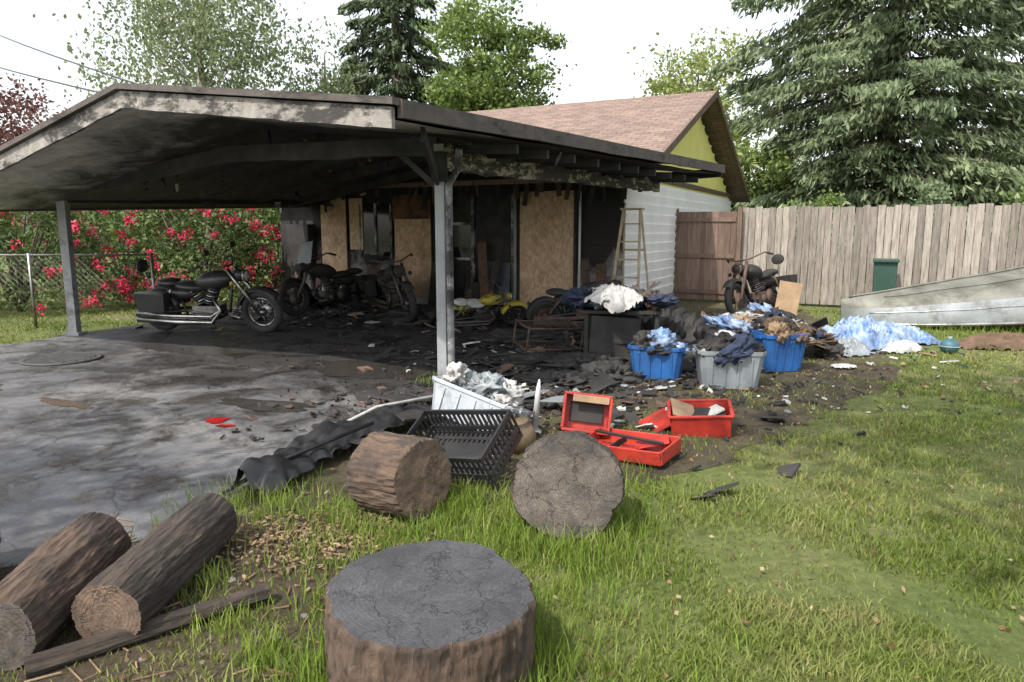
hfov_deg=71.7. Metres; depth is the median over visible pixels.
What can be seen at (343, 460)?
dirt path
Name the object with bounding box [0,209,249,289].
rhododendron bush
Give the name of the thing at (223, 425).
red puddle
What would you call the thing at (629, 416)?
fire debris
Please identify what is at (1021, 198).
climbing plant
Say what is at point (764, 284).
motorcycle
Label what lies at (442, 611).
tree stump
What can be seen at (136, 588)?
firewood log
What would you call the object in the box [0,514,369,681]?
dirt path
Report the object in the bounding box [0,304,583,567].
driveway
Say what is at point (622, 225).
step ladder
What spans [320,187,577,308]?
boarded openings
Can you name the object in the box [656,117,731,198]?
gable boards
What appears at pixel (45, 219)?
rhododendron bush
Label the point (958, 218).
wooden fence
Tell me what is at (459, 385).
storage bin
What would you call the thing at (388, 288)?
motorcycle
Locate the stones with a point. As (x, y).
(234, 580)
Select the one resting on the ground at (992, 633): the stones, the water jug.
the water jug
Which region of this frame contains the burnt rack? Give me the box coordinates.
[512,319,583,353]
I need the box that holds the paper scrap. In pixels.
[830,363,856,367]
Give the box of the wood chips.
[24,485,450,681]
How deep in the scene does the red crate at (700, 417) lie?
5.71 m
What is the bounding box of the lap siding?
[431,183,730,299]
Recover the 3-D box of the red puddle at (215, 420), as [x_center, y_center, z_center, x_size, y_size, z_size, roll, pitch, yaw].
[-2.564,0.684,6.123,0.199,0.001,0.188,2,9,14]
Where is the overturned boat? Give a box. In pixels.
[839,266,1023,326]
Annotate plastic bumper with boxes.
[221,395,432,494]
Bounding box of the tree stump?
[324,540,536,681]
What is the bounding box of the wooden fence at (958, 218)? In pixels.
[740,203,1023,304]
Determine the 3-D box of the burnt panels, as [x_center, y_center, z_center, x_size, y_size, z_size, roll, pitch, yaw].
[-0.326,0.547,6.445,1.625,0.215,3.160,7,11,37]
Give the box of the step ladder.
[612,208,648,288]
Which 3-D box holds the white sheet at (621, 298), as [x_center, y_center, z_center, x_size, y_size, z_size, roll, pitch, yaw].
[1.192,-0.535,8.536,0.700,0.333,0.707,-2,9,-10]
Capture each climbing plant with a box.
[810,186,848,264]
[901,179,967,282]
[989,176,1023,229]
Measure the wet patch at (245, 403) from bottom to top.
0.001 m
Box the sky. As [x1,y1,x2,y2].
[0,0,1023,230]
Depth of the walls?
15.36 m
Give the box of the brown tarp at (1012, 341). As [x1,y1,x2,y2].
[956,332,1023,350]
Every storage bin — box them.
[432,362,531,430]
[628,327,690,380]
[692,329,766,389]
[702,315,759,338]
[751,316,813,371]
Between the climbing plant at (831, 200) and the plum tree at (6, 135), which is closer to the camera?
the climbing plant at (831, 200)
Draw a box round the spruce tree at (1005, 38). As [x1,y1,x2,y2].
[939,0,1023,252]
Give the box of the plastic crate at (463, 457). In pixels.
[406,409,522,485]
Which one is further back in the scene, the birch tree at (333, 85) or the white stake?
the birch tree at (333, 85)
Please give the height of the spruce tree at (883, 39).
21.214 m
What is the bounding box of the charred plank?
[23,583,270,678]
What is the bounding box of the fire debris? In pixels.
[81,303,1023,520]
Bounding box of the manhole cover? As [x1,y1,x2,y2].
[20,352,103,365]
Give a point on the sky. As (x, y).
(601, 33)
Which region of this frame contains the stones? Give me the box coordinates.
[139,508,373,676]
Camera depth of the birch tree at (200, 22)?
28.28 m
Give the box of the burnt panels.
[349,374,616,445]
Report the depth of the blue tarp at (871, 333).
9.76 m
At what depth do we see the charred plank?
2.81 m
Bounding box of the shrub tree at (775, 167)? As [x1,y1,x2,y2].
[730,125,855,267]
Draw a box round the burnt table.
[560,281,679,356]
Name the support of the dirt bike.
on the driveway
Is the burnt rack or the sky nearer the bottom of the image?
the burnt rack
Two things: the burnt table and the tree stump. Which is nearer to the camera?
the tree stump
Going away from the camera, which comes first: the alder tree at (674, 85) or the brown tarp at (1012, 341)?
the brown tarp at (1012, 341)
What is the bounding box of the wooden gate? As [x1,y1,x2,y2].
[673,207,742,299]
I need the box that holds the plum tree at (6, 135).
[0,72,71,276]
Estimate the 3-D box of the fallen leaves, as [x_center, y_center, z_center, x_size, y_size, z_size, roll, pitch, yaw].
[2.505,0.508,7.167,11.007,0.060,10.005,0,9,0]
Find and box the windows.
[359,195,513,306]
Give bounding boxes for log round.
[346,431,450,522]
[512,430,624,539]
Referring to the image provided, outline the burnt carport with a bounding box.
[0,83,724,382]
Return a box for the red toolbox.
[561,391,680,466]
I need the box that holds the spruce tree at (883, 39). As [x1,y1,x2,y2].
[708,0,1023,276]
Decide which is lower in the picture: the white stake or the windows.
the white stake
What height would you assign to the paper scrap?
0.050 m
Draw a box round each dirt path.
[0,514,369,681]
[233,299,915,515]
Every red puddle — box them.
[205,417,230,422]
[217,424,234,426]
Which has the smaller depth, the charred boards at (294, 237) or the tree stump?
the tree stump
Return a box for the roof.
[378,90,749,203]
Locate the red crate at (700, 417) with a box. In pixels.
[638,398,734,437]
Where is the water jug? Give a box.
[938,336,960,353]
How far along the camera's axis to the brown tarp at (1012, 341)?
9.77 m
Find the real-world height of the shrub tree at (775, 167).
5.371 m
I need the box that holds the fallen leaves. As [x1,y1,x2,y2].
[4,328,1023,681]
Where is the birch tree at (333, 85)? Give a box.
[282,16,372,94]
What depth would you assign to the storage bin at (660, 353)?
7.69 m
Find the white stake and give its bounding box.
[531,379,541,433]
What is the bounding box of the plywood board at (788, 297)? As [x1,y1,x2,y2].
[775,280,802,315]
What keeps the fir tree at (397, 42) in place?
on the ground at (992, 633)
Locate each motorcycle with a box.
[133,241,282,332]
[277,241,377,316]
[362,253,417,321]
[526,269,621,327]
[722,251,797,313]
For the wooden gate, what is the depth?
15.91 m
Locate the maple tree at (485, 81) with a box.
[405,0,577,111]
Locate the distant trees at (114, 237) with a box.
[0,149,1010,252]
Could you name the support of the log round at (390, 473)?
on the ground at (992, 633)
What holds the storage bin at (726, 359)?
on the dirt path at (343, 460)
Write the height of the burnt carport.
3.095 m
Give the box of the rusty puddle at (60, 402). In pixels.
[39,397,94,408]
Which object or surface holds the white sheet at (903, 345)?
on the ground at (992, 633)
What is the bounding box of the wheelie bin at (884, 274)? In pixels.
[873,258,899,291]
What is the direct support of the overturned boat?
on the ground at (992, 633)
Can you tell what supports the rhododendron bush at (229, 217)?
on the ground at (992, 633)
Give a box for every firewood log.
[0,512,131,670]
[71,493,237,638]
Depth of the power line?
11.34 m
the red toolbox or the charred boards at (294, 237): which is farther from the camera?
the charred boards at (294, 237)
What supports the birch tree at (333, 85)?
on the ground at (992, 633)
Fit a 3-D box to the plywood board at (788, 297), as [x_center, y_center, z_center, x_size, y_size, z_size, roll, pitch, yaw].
[4.584,-0.592,11.825,0.360,0.800,0.022,12,-2,18]
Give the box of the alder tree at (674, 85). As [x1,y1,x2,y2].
[621,25,779,174]
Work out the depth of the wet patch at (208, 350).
9.73 m
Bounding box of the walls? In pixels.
[280,182,728,310]
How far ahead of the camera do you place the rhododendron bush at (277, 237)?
17.44 m
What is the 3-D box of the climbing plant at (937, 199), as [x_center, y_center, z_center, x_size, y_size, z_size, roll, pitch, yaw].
[8.755,-2.088,14.726,1.369,2.518,0.693,0,9,0]
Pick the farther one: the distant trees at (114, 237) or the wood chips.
the distant trees at (114, 237)
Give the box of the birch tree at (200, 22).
[32,0,320,265]
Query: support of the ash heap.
on the ground at (992, 633)
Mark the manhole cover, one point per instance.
(66, 358)
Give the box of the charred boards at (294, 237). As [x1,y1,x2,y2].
[279,183,641,306]
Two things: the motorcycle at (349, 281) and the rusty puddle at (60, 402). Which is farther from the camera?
the motorcycle at (349, 281)
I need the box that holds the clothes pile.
[699,302,847,357]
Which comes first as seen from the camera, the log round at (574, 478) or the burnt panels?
the log round at (574, 478)
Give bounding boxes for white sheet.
[584,283,643,313]
[882,339,922,353]
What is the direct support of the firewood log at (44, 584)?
on the dirt path at (85, 668)
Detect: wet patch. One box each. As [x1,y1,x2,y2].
[118,342,275,355]
[217,397,315,411]
[301,359,437,379]
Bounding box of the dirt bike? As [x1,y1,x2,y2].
[436,274,526,326]
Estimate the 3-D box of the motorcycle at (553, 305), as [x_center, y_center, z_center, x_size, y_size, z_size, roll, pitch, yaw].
[1.196,-0.635,11.470,1.972,0.954,0.746,-2,19,-15]
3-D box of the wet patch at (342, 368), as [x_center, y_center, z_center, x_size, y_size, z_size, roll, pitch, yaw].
[-1.544,0.351,8.252,2.552,0.001,0.909,4,10,25]
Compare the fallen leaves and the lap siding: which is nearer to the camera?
the fallen leaves
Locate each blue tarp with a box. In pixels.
[822,314,917,349]
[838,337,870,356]
[895,324,940,344]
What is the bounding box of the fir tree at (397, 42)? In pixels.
[336,0,456,105]
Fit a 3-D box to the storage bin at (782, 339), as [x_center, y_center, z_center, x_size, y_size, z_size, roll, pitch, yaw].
[3.188,0.019,8.333,0.651,0.635,0.503,-2,9,-12]
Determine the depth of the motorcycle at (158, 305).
11.09 m
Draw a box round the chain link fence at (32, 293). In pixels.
[0,253,154,327]
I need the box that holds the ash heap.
[254,288,715,411]
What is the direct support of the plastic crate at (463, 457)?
on the ground at (992, 633)
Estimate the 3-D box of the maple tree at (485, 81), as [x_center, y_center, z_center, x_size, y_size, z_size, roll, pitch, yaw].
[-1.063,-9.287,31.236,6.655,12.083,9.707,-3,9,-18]
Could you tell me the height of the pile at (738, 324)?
0.582 m
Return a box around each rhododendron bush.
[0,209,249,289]
[0,210,134,314]
[104,208,283,301]
[198,208,282,292]
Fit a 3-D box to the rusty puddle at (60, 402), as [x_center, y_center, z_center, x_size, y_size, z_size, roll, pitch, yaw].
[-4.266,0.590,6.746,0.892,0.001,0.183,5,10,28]
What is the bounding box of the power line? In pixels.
[0,35,137,92]
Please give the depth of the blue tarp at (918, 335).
10.16 m
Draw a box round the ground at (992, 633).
[0,235,1023,681]
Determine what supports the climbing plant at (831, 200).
on the ground at (992, 633)
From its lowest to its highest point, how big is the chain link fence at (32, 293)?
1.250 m
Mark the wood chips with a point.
(270, 539)

